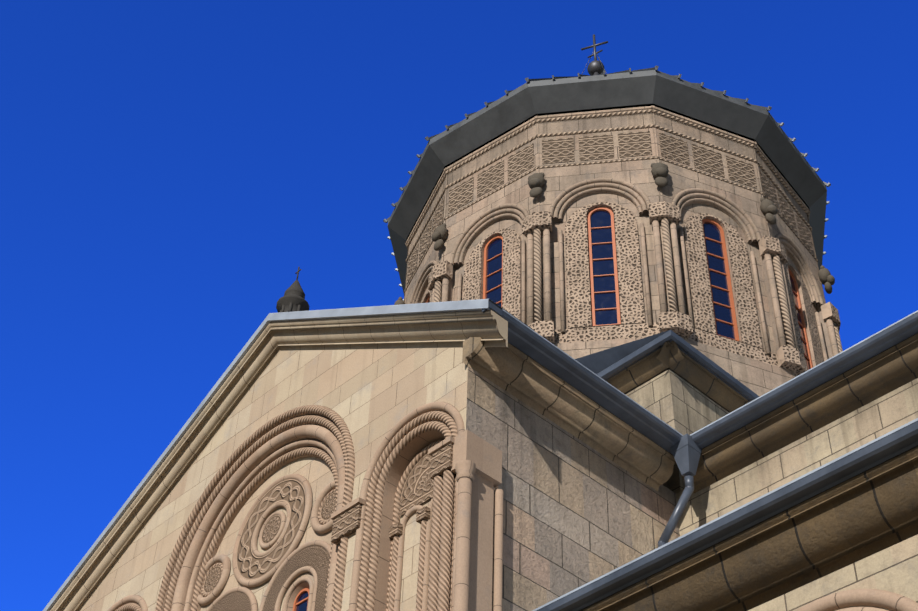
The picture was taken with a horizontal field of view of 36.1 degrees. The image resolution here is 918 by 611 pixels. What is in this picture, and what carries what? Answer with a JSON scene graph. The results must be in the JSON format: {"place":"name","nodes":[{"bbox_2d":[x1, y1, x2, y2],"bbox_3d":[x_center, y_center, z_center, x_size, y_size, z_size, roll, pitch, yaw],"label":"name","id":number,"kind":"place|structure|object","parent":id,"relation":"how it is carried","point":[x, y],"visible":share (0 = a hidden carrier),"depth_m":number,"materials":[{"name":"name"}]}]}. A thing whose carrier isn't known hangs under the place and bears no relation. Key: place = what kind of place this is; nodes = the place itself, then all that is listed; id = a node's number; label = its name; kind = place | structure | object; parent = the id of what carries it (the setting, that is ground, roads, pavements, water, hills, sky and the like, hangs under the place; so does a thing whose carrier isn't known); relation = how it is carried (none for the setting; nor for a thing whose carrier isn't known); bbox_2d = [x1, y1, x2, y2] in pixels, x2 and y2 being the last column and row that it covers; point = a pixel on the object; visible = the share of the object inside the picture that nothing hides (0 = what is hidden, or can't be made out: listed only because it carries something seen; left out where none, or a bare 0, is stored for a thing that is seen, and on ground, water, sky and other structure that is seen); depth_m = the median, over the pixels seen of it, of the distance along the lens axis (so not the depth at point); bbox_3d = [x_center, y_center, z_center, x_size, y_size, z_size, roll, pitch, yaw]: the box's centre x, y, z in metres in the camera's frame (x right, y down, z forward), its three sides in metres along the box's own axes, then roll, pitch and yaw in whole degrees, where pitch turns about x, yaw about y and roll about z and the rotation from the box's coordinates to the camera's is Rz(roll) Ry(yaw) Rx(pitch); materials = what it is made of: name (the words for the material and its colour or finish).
{"place":"outdoors","nodes":[
{"label":"outdoors","id":0,"kind":"place"},
{"bbox_2d":[82,348,467,610],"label":"gable wall","id":1,"kind":"structure","parent":0,"point":[372,398],"depth_m":19.71,"materials":[{"name":"beige stone"}]},
{"bbox_2d":[115,405,457,610],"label":"gable rope mouldings","id":2,"kind":"object","parent":1,"relation":"attached to","point":[441,553],"visible":0.81,"depth_m":17.55,"materials":[{"name":"beige stone"}]},
{"bbox_2d":[203,443,452,610],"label":"carved ornaments","id":3,"kind":"object","parent":1,"relation":"attached to","point":[419,482],"visible":0.81,"depth_m":18.64},
{"bbox_2d":[0,0,917,610],"label":"sky","id":4,"kind":"structure","parent":0,"point":[170,169],"materials":[{"name":"blue"}]},
{"bbox_2d":[625,369,728,492],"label":"wall","id":5,"kind":"structure","parent":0,"point":[672,399],"depth_m":20.96,"materials":[{"name":"beige stone"}]},
{"bbox_2d":[575,330,759,400],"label":"roof","id":6,"kind":"structure","parent":5,"relation":"on","point":[603,364],"depth_m":21.50,"materials":[{"name":"grey metal"}]},
{"label":"ground","id":7,"kind":"structure","parent":0,"visible":0},
{"bbox_2d":[107,402,917,610],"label":"gable mouldings","id":8,"kind":"object","parent":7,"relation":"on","point":[476,468],"visible":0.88,"depth_m":17.43,"materials":[{"name":"beige stone"}]},
{"bbox_2d":[50,310,507,610],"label":"gable cornice","id":9,"kind":"structure","parent":8,"relation":"attached to","point":[430,330],"depth_m":21.64,"materials":[{"name":"stone"}]},
{"bbox_2d":[293,588,308,610],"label":"window frames","id":10,"kind":"structure","parent":8,"relation":"attached to","point":[300,593],"depth_m":18.21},
{"bbox_2d":[296,592,307,610],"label":"window glass","id":11,"kind":"object","parent":10,"relation":"in","point":[303,605],"visible":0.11,"depth_m":18.15,"materials":[{"name":"blue glass"}]},
{"bbox_2d":[466,366,679,610],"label":"side wall","id":12,"kind":"structure","parent":8,"relation":"attached to","point":[577,512],"depth_m":17.32,"materials":[{"name":"beige stone"}]},
{"bbox_2d":[462,337,676,490],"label":"cornice","id":13,"kind":"structure","parent":12,"relation":"attached to","point":[514,371],"depth_m":18.13,"materials":[{"name":"stone"}]},
{"bbox_2d":[676,378,917,535],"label":"walls","id":14,"kind":"structure","parent":12,"relation":"attached to","point":[871,421],"depth_m":18.02,"materials":[{"name":"beige stone"}]},
{"bbox_2d":[467,301,917,610],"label":"gutters and downpipes","id":15,"kind":"object","parent":8,"relation":"attached to","point":[685,450],"visible":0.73,"depth_m":17.40,"materials":[{"name":"metal"}]},
{"bbox_2d":[43,299,917,610],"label":"roof flashing","id":16,"kind":"object","parent":15,"relation":"on","point":[395,309],"visible":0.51,"depth_m":19.53,"materials":[{"name":"metal"}]},
{"bbox_2d":[276,267,309,312],"bbox_3d":[-2.620,-0.054,22.324,0.526,1.566,0.526,34,-52,-29],"label":"finial","id":17,"kind":"object","parent":16,"relation":"on","point":[292,299],"visible":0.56,"depth_m":22.12,"materials":[{"name":"grey metal"}]},
{"bbox_2d":[579,333,917,610],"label":"cornices","id":18,"kind":"object","parent":8,"relation":"attached to","point":[862,515],"visible":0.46,"depth_m":12.17,"materials":[{"name":"stone"}]},
{"bbox_2d":[404,112,832,412],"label":"tower wall","id":19,"kind":"structure","parent":18,"relation":"on","point":[758,378],"depth_m":26.84,"materials":[{"name":"beige stone"}]},
{"bbox_2d":[386,67,827,292],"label":"dome roof","id":20,"kind":"structure","parent":19,"relation":"on","point":[528,101],"depth_m":28.50,"materials":[{"name":"metal"}]},
{"bbox_2d":[581,34,607,75],"bbox_3d":[3.549,-5.829,35.929,1.804,3.003,1.891,34,-52,-29],"label":"cross","id":21,"kind":"object","parent":20,"relation":"on","point":[595,66],"visible":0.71,"depth_m":35.76,"materials":[{"name":"grey metal"}]},
{"bbox_2d":[383,66,830,300],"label":"roof edge studs","id":22,"kind":"object","parent":20,"relation":"attached to","point":[656,68],"visible":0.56,"depth_m":29.07,"materials":[{"name":"grey metal"}]},
{"bbox_2d":[406,131,813,284],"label":"carved frieze panels","id":23,"kind":"object","parent":19,"relation":"attached to","point":[590,148],"visible":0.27,"depth_m":27.50,"materials":[{"name":"beige stone"}]},
{"bbox_2d":[394,105,838,366],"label":"drum mouldings","id":24,"kind":"object","parent":19,"relation":"attached to","point":[565,199],"visible":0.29,"depth_m":26.43,"materials":[{"name":"beige stone"}]},
{"bbox_2d":[426,207,812,368],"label":"window frames","id":25,"kind":"structure","parent":19,"relation":"in","point":[615,274],"depth_m":25.78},
{"bbox_2d":[429,211,809,369],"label":"window panes","id":26,"kind":"structure","parent":25,"relation":"in","point":[605,267],"depth_m":25.59,"materials":[{"name":"blue glass"}]},
{"bbox_2d":[404,109,842,352],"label":"drum rope mouldings","id":27,"kind":"object","parent":19,"relation":"attached to","point":[788,329],"visible":0.29,"depth_m":27.51,"materials":[{"name":"beige stone"}]},
{"bbox_2d":[422,201,840,375],"bbox_3d":[3.145,2.194,28.088,9.145,3.510,9.145,34,-52,-29],"label":"drum carving","id":28,"kind":"object","parent":19,"relation":"attached to","point":[630,286],"visible":0.38,"depth_m":25.30},
{"bbox_2d":[748,534,917,610],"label":"wall","id":29,"kind":"structure","parent":7,"relation":"on","point":[893,568],"depth_m":11.28,"materials":[{"name":"beige stone"}]}
]}

